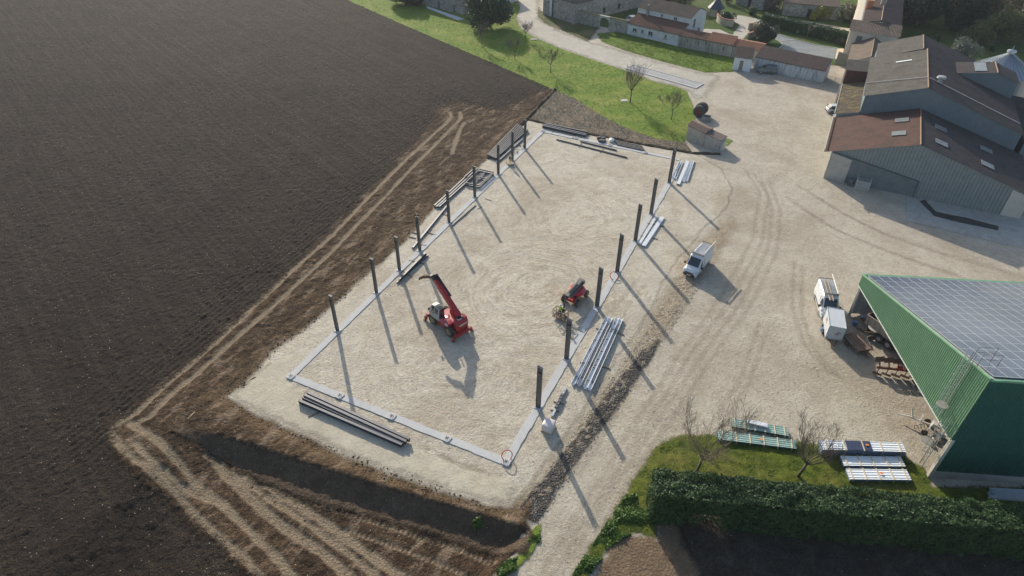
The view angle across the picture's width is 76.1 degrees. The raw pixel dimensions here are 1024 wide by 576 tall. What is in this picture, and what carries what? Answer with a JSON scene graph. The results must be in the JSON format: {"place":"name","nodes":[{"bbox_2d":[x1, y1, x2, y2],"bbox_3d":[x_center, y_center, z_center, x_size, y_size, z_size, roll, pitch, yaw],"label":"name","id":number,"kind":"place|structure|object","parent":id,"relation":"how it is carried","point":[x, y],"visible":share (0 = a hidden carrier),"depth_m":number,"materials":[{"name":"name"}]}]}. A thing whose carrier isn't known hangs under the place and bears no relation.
{"place":"outdoors","nodes":[
{"label":"outdoors","id":0,"kind":"place"},
{"bbox_2d":[0,0,552,575],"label":"ploughed field","id":1,"kind":"structure","parent":0,"point":[122,116],"depth_m":102.12,"materials":[{"name":"soil"}]},
{"bbox_2d":[106,417,506,575],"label":"trampled soil","id":2,"kind":"structure","parent":0,"point":[260,533],"depth_m":58.31,"materials":[{"name":"soil"}]},
{"bbox_2d":[106,89,550,530],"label":"earth bank","id":3,"kind":"structure","parent":0,"point":[423,174],"depth_m":81.78,"materials":[{"name":"soil"}]},
{"bbox_2d":[207,119,521,556],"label":"earth clods","id":4,"kind":"object","parent":3,"relation":"on","point":[424,488],"visible":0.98,"depth_m":66.40,"materials":[{"name":"soil"}]},
{"bbox_2d":[487,88,556,157],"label":"soil ridge","id":5,"kind":"structure","parent":3,"relation":"on","point":[535,109],"depth_m":128.16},
{"bbox_2d":[178,425,531,554],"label":"soil slope","id":6,"kind":"structure","parent":0,"point":[312,482],"depth_m":60.41,"materials":[{"name":"soil"}]},
{"bbox_2d":[10,0,1023,575],"bbox_3d":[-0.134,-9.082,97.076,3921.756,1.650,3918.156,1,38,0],"label":"ground","id":7,"kind":"structure","parent":0,"point":[848,232],"depth_m":80.26,"materials":[{"name":"gravel"}]},
{"bbox_2d":[228,120,731,506],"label":"gravel pad","id":8,"kind":"object","parent":7,"relation":"on","point":[525,343],"visible":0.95,"depth_m":81.89,"materials":[{"name":"gravel"}]},
{"bbox_2d":[328,294,340,332],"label":"steel column","id":9,"kind":"structure","parent":8,"relation":"on","point":[337,329],"depth_m":75.64,"materials":[{"name":"metal"}]},
{"bbox_2d":[298,399,402,447],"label":"steel beam","id":10,"kind":"structure","parent":8,"relation":"on","point":[353,424],"depth_m":65.95,"materials":[{"name":"metal"}]},
{"bbox_2d":[302,396,404,445],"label":"steel beam","id":11,"kind":"structure","parent":8,"relation":"on","point":[315,403],"depth_m":66.56,"materials":[{"name":"metal"}]},
{"bbox_2d":[303,394,406,443],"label":"steel beam","id":12,"kind":"structure","parent":11,"relation":"on","point":[352,416],"depth_m":66.22,"materials":[{"name":"metal"}]},
{"bbox_2d":[307,391,409,441],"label":"steel beam","id":13,"kind":"structure","parent":8,"relation":"on","point":[407,438],"depth_m":66.43,"materials":[{"name":"metal"}]},
{"bbox_2d":[369,257,379,294],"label":"steel column","id":14,"kind":"structure","parent":8,"relation":"on","point":[376,292],"depth_m":81.38,"materials":[{"name":"metal"}]},
{"bbox_2d":[234,353,516,502],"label":"fine gravel","id":15,"kind":"structure","parent":8,"relation":"on","point":[275,393],"depth_m":64.39,"materials":[{"name":"gravel"}]},
{"bbox_2d":[292,375,503,463],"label":"footing strip","id":16,"kind":"object","parent":8,"relation":"on","point":[472,448],"visible":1,"depth_m":66.64,"materials":[{"name":"concrete"}]},
{"bbox_2d":[292,131,544,374],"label":"footing strip","id":17,"kind":"object","parent":8,"relation":"on","point":[345,323],"visible":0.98,"depth_m":86.18,"materials":[{"name":"concrete"}]},
{"bbox_2d":[418,274,472,342],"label":"telehandler","id":18,"kind":"object","parent":8,"relation":"on","point":[451,319],"visible":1,"depth_m":76.28,"materials":[{"name":"metal"}]},
{"bbox_2d":[465,169,493,187],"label":"welded steelwork","id":19,"kind":"object","parent":8,"relation":"on","point":[485,172],"visible":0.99,"depth_m":106.10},
{"bbox_2d":[534,365,542,409],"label":"steel column","id":20,"kind":"structure","parent":8,"relation":"on","point":[538,406],"depth_m":66.42,"materials":[{"name":"metal"}]},
{"bbox_2d":[541,417,555,434],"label":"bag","id":21,"kind":"object","parent":8,"relation":"on","point":[548,425],"visible":1,"depth_m":65.42,"materials":[{"name":"white plastic"}]},
{"bbox_2d":[563,318,572,360],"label":"steel column","id":22,"kind":"structure","parent":8,"relation":"on","point":[566,357],"depth_m":72.16,"materials":[{"name":"metal"}]},
{"bbox_2d":[552,278,588,321],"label":"boom lift","id":23,"kind":"object","parent":8,"relation":"on","point":[577,289],"visible":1,"depth_m":81.05,"materials":[{"name":"metal"}]},
{"bbox_2d":[505,162,678,463],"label":"footing strip","id":24,"kind":"object","parent":8,"relation":"on","point":[525,428],"visible":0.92,"depth_m":76.06,"materials":[{"name":"concrete"}]},
{"bbox_2d":[615,233,624,272],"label":"steel column","id":25,"kind":"structure","parent":24,"relation":"on","point":[619,254],"depth_m":85.18,"materials":[{"name":"metal"}]},
{"bbox_2d":[571,316,612,386],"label":"purlin tray pack","id":26,"kind":"object","parent":8,"relation":"on","point":[597,340],"visible":1,"depth_m":74.63,"materials":[{"name":"metal"}]},
{"bbox_2d":[593,267,603,307],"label":"steel column","id":27,"kind":"structure","parent":8,"relation":"on","point":[598,290],"depth_m":79.48,"materials":[{"name":"metal"}]},
{"bbox_2d":[583,316,622,390],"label":"purlin tray pack","id":28,"kind":"object","parent":8,"relation":"on","point":[599,361],"visible":1,"depth_m":74.24,"materials":[{"name":"metal"}]},
{"bbox_2d":[544,131,679,160],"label":"footing strip","id":29,"kind":"object","parent":8,"relation":"on","point":[615,146],"visible":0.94,"depth_m":116.60,"materials":[{"name":"concrete"}]},
{"bbox_2d":[632,204,642,241],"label":"steel column","id":30,"kind":"structure","parent":8,"relation":"on","point":[638,219],"depth_m":91.07,"materials":[{"name":"metal"}]},
{"bbox_2d":[641,216,664,246],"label":"purlin tray pack","id":31,"kind":"object","parent":8,"relation":"on","point":[653,231],"visible":1,"depth_m":94.45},
{"bbox_2d":[506,524,540,575],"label":"weed verge","id":32,"kind":"structure","parent":7,"relation":"on","point":[524,556],"depth_m":55.57,"materials":[{"name":"green plant"}]},
{"bbox_2d":[269,122,836,562],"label":"yard stones","id":33,"kind":"object","parent":7,"relation":"on","point":[621,332],"visible":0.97,"depth_m":78.75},
{"bbox_2d":[543,0,571,16],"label":"stone barn","id":34,"kind":"structure","parent":7,"relation":"on","point":[548,6],"depth_m":177.70,"materials":[{"name":"stone"}]},
{"bbox_2d":[472,493,651,575],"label":"weeds","id":35,"kind":"object","parent":7,"relation":"on","point":[636,513],"visible":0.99,"depth_m":56.86,"materials":[{"name":"green plant"}]},
{"bbox_2d":[538,7,598,40],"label":"gate verge","id":36,"kind":"structure","parent":7,"relation":"on","point":[583,31],"depth_m":171.01,"materials":[{"name":"green plant"}]},
{"bbox_2d":[521,339,658,521],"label":"stone drain","id":37,"kind":"object","parent":7,"relation":"on","point":[570,459],"visible":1,"depth_m":65.03,"materials":[{"name":"gravel"}]},
{"bbox_2d":[578,10,628,33],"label":"garden wall","id":38,"kind":"structure","parent":7,"relation":"on","point":[594,19],"depth_m":169.25,"materials":[{"name":"stone"}]},
{"bbox_2d":[531,91,691,150],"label":"stubble strip","id":39,"kind":"object","parent":7,"relation":"on","point":[566,120],"visible":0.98,"depth_m":124.66,"materials":[{"name":"soil"}]},
{"bbox_2d":[532,90,689,150],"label":"grass tufts","id":40,"kind":"object","parent":39,"relation":"on","point":[556,112],"visible":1,"depth_m":125.85,"materials":[{"name":"plant"}]},
{"bbox_2d":[528,118,719,154],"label":"soil ridge","id":41,"kind":"structure","parent":7,"relation":"on","point":[639,143],"depth_m":116.87,"materials":[{"name":"soil"}]},
{"bbox_2d":[528,224,730,504],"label":"ochre earth","id":42,"kind":"structure","parent":7,"relation":"on","point":[718,238],"depth_m":80.90,"materials":[{"name":"soil"}]},
{"bbox_2d":[530,348,654,522],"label":"dark stones","id":43,"kind":"object","parent":42,"relation":"on","point":[571,443],"visible":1,"depth_m":64.65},
{"bbox_2d":[522,280,700,512],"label":"pale stones","id":44,"kind":"object","parent":42,"relation":"on","point":[618,387],"visible":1,"depth_m":71.11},
{"bbox_2d":[683,241,715,277],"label":"parked van","id":45,"kind":"object","parent":42,"relation":"on","point":[700,258],"visible":1,"depth_m":86.10,"materials":[{"name":"white paint"}]},
{"bbox_2d":[627,0,706,45],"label":"farmhouse","id":46,"kind":"object","parent":7,"relation":"on","point":[666,22],"visible":0.98,"depth_m":162.98,"materials":[{"name":"paint"}]},
{"bbox_2d":[686,120,727,150],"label":"concrete shed","id":47,"kind":"structure","parent":7,"relation":"on","point":[699,133],"depth_m":116.28,"materials":[{"name":"concrete"}]},
{"bbox_2d":[732,45,754,71],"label":"garage","id":48,"kind":"structure","parent":7,"relation":"on","point":[744,55],"depth_m":146.05,"materials":[{"name":"tile"}]},
{"bbox_2d":[731,418,788,437],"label":"sheet pack","id":49,"kind":"object","parent":7,"relation":"on","point":[776,430],"visible":0.73,"depth_m":65.94,"materials":[{"name":"metal"}]},
{"bbox_2d":[756,64,777,74],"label":"parked car","id":50,"kind":"object","parent":7,"relation":"on","point":[772,69],"visible":1,"depth_m":145.12,"materials":[{"name":"grey paint"}]},
{"bbox_2d":[753,45,832,82],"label":"long shed","id":51,"kind":"structure","parent":7,"relation":"on","point":[810,67],"depth_m":143.82,"materials":[{"name":"tile"}]},
{"bbox_2d":[600,0,1023,65],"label":"garden","id":52,"kind":"object","parent":7,"relation":"on","point":[932,28],"visible":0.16,"depth_m":172.96,"materials":[{"name":"green plant"}]},
{"bbox_2d":[553,0,643,23],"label":"stone house","id":53,"kind":"structure","parent":52,"relation":"on","point":[566,10],"depth_m":175.29,"materials":[{"name":"stone"}]},
{"bbox_2d":[678,28,710,51],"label":"outbuilding","id":54,"kind":"structure","parent":52,"relation":"on","point":[692,39],"depth_m":157.55,"materials":[{"name":"grey stone"}]},
{"bbox_2d":[708,0,724,17],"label":"garden hut","id":55,"kind":"object","parent":52,"relation":"on","point":[715,7],"visible":0.83,"depth_m":178.22,"materials":[{"name":"stone"}]},
{"bbox_2d":[716,13,733,26],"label":"entrance wall","id":56,"kind":"structure","parent":52,"relation":"on","point":[720,20],"depth_m":173.02,"materials":[{"name":"stone"}]},
{"bbox_2d":[731,38,766,60],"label":"outbuilding","id":57,"kind":"structure","parent":52,"relation":"on","point":[749,43],"depth_m":152.31,"materials":[{"name":"orange ceramic"}]},
{"bbox_2d":[735,0,771,9],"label":"cottage","id":58,"kind":"structure","parent":52,"relation":"on","point":[759,4],"depth_m":186.38,"materials":[{"name":"stone"}]},
{"bbox_2d":[752,20,780,42],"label":"round shrub","id":59,"kind":"object","parent":52,"relation":"on","point":[764,32],"visible":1,"depth_m":161.52,"materials":[{"name":"green plant"}]},
{"bbox_2d":[764,0,784,11],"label":"garden tree","id":60,"kind":"object","parent":52,"relation":"on","point":[773,6],"visible":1,"depth_m":183.50,"materials":[{"name":"green plant"}]},
{"bbox_2d":[761,12,848,44],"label":"garden hedge","id":61,"kind":"object","parent":52,"relation":"on","point":[792,25],"visible":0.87,"depth_m":167.07,"materials":[{"name":"green plant"}]},
{"bbox_2d":[782,0,839,19],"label":"cottage","id":62,"kind":"structure","parent":52,"relation":"on","point":[801,8],"depth_m":179.18,"materials":[{"name":"stone"}]},
{"bbox_2d":[837,1,857,21],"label":"ivy scrub","id":63,"kind":"object","parent":52,"relation":"on","point":[847,8],"visible":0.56,"depth_m":175.99,"materials":[{"name":"green plant"}]},
{"bbox_2d":[843,0,903,53],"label":"house","id":64,"kind":"structure","parent":52,"relation":"on","point":[880,20],"depth_m":153.56,"materials":[{"name":"ceramic"}]},
{"bbox_2d":[902,0,956,24],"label":"evergreen tree","id":65,"kind":"object","parent":52,"relation":"on","point":[921,11],"visible":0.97,"depth_m":170.65,"materials":[{"name":"green plant"}]},
{"bbox_2d":[951,36,985,58],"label":"olive tree","id":66,"kind":"object","parent":52,"relation":"on","point":[964,47],"visible":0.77,"depth_m":151.24,"materials":[{"name":"green plant"}]},
{"bbox_2d":[942,0,995,32],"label":"evergreen tree","id":67,"kind":"object","parent":52,"relation":"on","point":[962,13],"visible":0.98,"depth_m":168.42,"materials":[{"name":"green plant"}]},
{"bbox_2d":[959,19,998,45],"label":"woodland tree","id":68,"kind":"object","parent":52,"relation":"on","point":[983,33],"visible":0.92,"depth_m":161.23,"materials":[{"name":"green plant"}]},
{"bbox_2d":[984,7,1023,43],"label":"woodland tree","id":69,"kind":"object","parent":52,"relation":"on","point":[1005,22],"visible":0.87,"depth_m":160.94,"materials":[{"name":"green plant"}]},
{"bbox_2d":[998,0,1023,27],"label":"woodland tree","id":70,"kind":"object","parent":52,"relation":"on","point":[1018,3],"visible":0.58,"depth_m":171.19,"materials":[{"name":"green plant"}]},
{"bbox_2d":[813,274,841,318],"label":"parked van","id":71,"kind":"object","parent":7,"relation":"on","point":[823,301],"visible":0.81,"depth_m":80.16,"materials":[{"name":"white paint"}]},
{"bbox_2d":[821,306,846,348],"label":"box trailer","id":72,"kind":"object","parent":7,"relation":"on","point":[834,324],"visible":1,"depth_m":76.17,"materials":[{"name":"metal"}]},
{"bbox_2d":[834,82,864,116],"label":"lean to","id":73,"kind":"object","parent":7,"relation":"on","point":[849,99],"visible":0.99,"depth_m":120.30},
{"bbox_2d":[675,516,1023,575],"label":"ploughed soil","id":74,"kind":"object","parent":7,"relation":"on","point":[713,548],"visible":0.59,"depth_m":55.36,"materials":[{"name":"soil"}]},
{"bbox_2d":[834,59,869,103],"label":"lean to","id":75,"kind":"object","parent":7,"relation":"on","point":[856,71],"visible":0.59,"depth_m":126.97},
{"bbox_2d":[843,332,870,356],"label":"flat trailer","id":76,"kind":"object","parent":7,"relation":"on","point":[856,342],"visible":1,"depth_m":75.65,"materials":[{"name":"metal"}]},
{"bbox_2d":[847,175,871,191],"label":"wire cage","id":77,"kind":"object","parent":7,"relation":"on","point":[850,181],"visible":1,"depth_m":104.81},
{"bbox_2d":[847,37,881,60],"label":"outbuilding","id":78,"kind":"structure","parent":7,"relation":"on","point":[865,50],"depth_m":146.07,"materials":[{"name":"ceramic"}]},
{"bbox_2d":[857,312,893,349],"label":"grain trailer","id":79,"kind":"object","parent":7,"relation":"on","point":[873,322],"visible":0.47,"depth_m":76.21,"materials":[{"name":"metal"}]},
{"bbox_2d":[872,356,915,383],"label":"plough","id":80,"kind":"object","parent":7,"relation":"on","point":[889,361],"visible":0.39,"depth_m":72.16,"materials":[{"name":"metal"}]},
{"bbox_2d":[898,408,939,434],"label":"cultivator","id":81,"kind":"object","parent":7,"relation":"on","point":[934,423],"visible":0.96,"depth_m":66.38,"materials":[{"name":"metal"}]},
{"bbox_2d":[823,108,1023,218],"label":"barn","id":82,"kind":"structure","parent":7,"relation":"on","point":[921,153],"depth_m":102.61,"materials":[{"name":"metal"}]},
{"bbox_2d":[874,34,975,61],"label":"barn","id":83,"kind":"structure","parent":7,"relation":"on","point":[916,43],"depth_m":127.73,"materials":[{"name":"tile"}]},
{"bbox_2d":[848,274,1023,483],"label":"solar hangar","id":84,"kind":"structure","parent":7,"relation":"on","point":[936,329],"depth_m":61.49,"materials":[{"name":"metal"}]},
{"bbox_2d":[919,347,1003,467],"bbox_3d":[39.749,11.085,59.129,2.963,13.916,2.243,1,38,0],"label":"caged ladder","id":85,"kind":"object","parent":84,"relation":"attached to","point":[940,404],"visible":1,"depth_m":59.05,"materials":[{"name":"metal"}]},
{"bbox_2d":[858,48,1023,150],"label":"barn","id":86,"kind":"structure","parent":7,"relation":"on","point":[931,82],"depth_m":111.36,"materials":[{"name":"tile"}]},
{"bbox_2d":[906,196,1023,248],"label":"concrete slab","id":87,"kind":"structure","parent":7,"relation":"on","point":[1010,231],"depth_m":97.83,"materials":[{"name":"concrete"}]},
{"bbox_2d":[920,200,997,229],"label":"wet channel","id":88,"kind":"object","parent":87,"relation":"on","point":[969,221],"visible":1,"depth_m":98.33,"materials":[{"name":"concrete"}]},
{"bbox_2d":[955,61,1019,98],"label":"barn","id":89,"kind":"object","parent":7,"relation":"on","point":[995,76],"visible":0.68,"depth_m":116.94,"materials":[{"name":"tile"}]},
{"bbox_2d":[975,46,1023,97],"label":"grain silo","id":90,"kind":"object","parent":7,"relation":"on","point":[1011,60],"visible":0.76,"depth_m":122.25,"materials":[{"name":"metal"}]},
{"bbox_2d":[348,0,694,141],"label":"lawn","id":91,"kind":"structure","parent":0,"point":[579,93],"depth_m":145.85,"materials":[{"name":"green plant"}]},
{"bbox_2d":[422,0,469,14],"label":"stone house","id":92,"kind":"structure","parent":91,"relation":"on","point":[456,6],"depth_m":180.16,"materials":[{"name":"grey stone"}]},
{"bbox_2d":[463,0,514,31],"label":"evergreen bush","id":93,"kind":"object","parent":91,"relation":"on","point":[492,12],"visible":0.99,"depth_m":165.22,"materials":[{"name":"green plant"}]},
{"bbox_2d":[621,56,651,102],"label":"bare tree","id":94,"kind":"object","parent":91,"relation":"on","point":[634,78],"visible":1,"depth_m":128.57,"materials":[{"name":"brown plant"}]},
{"bbox_2d":[657,90,684,119],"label":"bare tree","id":95,"kind":"object","parent":91,"relation":"on","point":[679,97],"visible":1,"depth_m":123.40,"materials":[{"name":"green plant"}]},
{"bbox_2d":[517,0,717,98],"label":"road","id":96,"kind":"structure","parent":0,"point":[539,30],"depth_m":155.39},
{"bbox_2d":[625,64,703,88],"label":"weighbridge","id":97,"kind":"object","parent":96,"relation":"on","point":[674,79],"visible":0.92,"depth_m":143.22,"materials":[{"name":"concrete"}]},
{"bbox_2d":[597,514,717,575],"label":"bare field","id":98,"kind":"structure","parent":0,"point":[667,554],"depth_m":55.26,"materials":[{"name":"soil"}]},
{"bbox_2d":[597,32,734,71],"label":"house lawn","id":99,"kind":"structure","parent":0,"point":[657,55],"depth_m":155.52,"materials":[{"name":"green plant"}]},
{"bbox_2d":[705,32,738,56],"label":"outbuilding","id":100,"kind":"structure","parent":99,"relation":"on","point":[720,43],"depth_m":154.77,"materials":[{"name":"grey stone"}]},
{"bbox_2d":[703,15,760,38],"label":"driveway","id":101,"kind":"structure","parent":0,"point":[742,31],"depth_m":171.80,"materials":[{"name":"gravel"}]},
{"bbox_2d":[576,434,1023,575],"bbox_3d":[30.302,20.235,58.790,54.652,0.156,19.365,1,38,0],"label":"lawn","id":102,"kind":"structure","parent":0,"point":[781,463],"depth_m":62.34,"materials":[{"name":"green plant"}]},
{"bbox_2d":[672,393,775,471],"bbox_3d":[18.008,14.019,59.192,9.158,9.421,7.656,20,42,22],"label":"bare tree","id":103,"kind":"object","parent":102,"relation":"on","point":[703,457],"visible":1,"depth_m":58.91,"materials":[{"name":"brown plant"}]},
{"bbox_2d":[716,430,796,450],"bbox_3d":[24.259,15.064,64.903,7.653,0.395,1.326,6,38,6],"label":"sheet pack","id":104,"kind":"object","parent":102,"relation":"on","point":[755,440],"visible":0.87,"depth_m":64.73,"materials":[{"name":"metal"}]},
{"bbox_2d":[777,406,846,476],"bbox_3d":[27.276,14.675,60.144,5.494,7.434,6.135,-31,48,-34],"label":"bare tree","id":105,"kind":"object","parent":102,"relation":"on","point":[803,452],"visible":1,"depth_m":59.52,"materials":[{"name":"brown plant"}]},
{"bbox_2d":[645,467,1023,560],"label":"clipped hedge","id":106,"kind":"object","parent":102,"relation":"on","point":[832,512],"visible":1,"depth_m":55.34,"materials":[{"name":"green plant"}]},
{"bbox_2d":[819,439,905,456],"bbox_3d":[34.140,15.640,63.934,8.252,0.885,1.389,2,38,1],"label":"sheet pack","id":107,"kind":"object","parent":102,"relation":"on","point":[869,448],"visible":0.87,"depth_m":63.63,"materials":[{"name":"metal"}]},
{"bbox_2d":[840,455,904,468],"bbox_3d":[34.652,16.727,62.954,5.958,0.395,1.338,1,38,0],"label":"sheet pack","id":108,"kind":"object","parent":102,"relation":"on","point":[870,461],"visible":0.97,"depth_m":62.79,"materials":[{"name":"metal"}]},
{"bbox_2d":[845,468,911,482],"bbox_3d":[34.539,17.633,61.751,5.906,0.455,1.387,1,38,0],"label":"sheet pack","id":109,"kind":"object","parent":102,"relation":"on","point":[881,475],"visible":1,"depth_m":61.59,"materials":[{"name":"metal"}]},
{"bbox_2d":[987,487,1023,500],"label":"pipe bundle","id":110,"kind":"object","parent":102,"relation":"on","point":[1006,494],"visible":0.95,"depth_m":60.15,"materials":[{"name":"metal"}]},
{"bbox_2d":[775,35,836,59],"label":"courtyard","id":111,"kind":"structure","parent":0,"point":[806,48],"depth_m":159.71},
{"bbox_2d":[1013,96,1023,157],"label":"barn","id":112,"kind":"structure","parent":0,"point":[1019,105],"depth_m":114.37,"materials":[{"name":"metal"}]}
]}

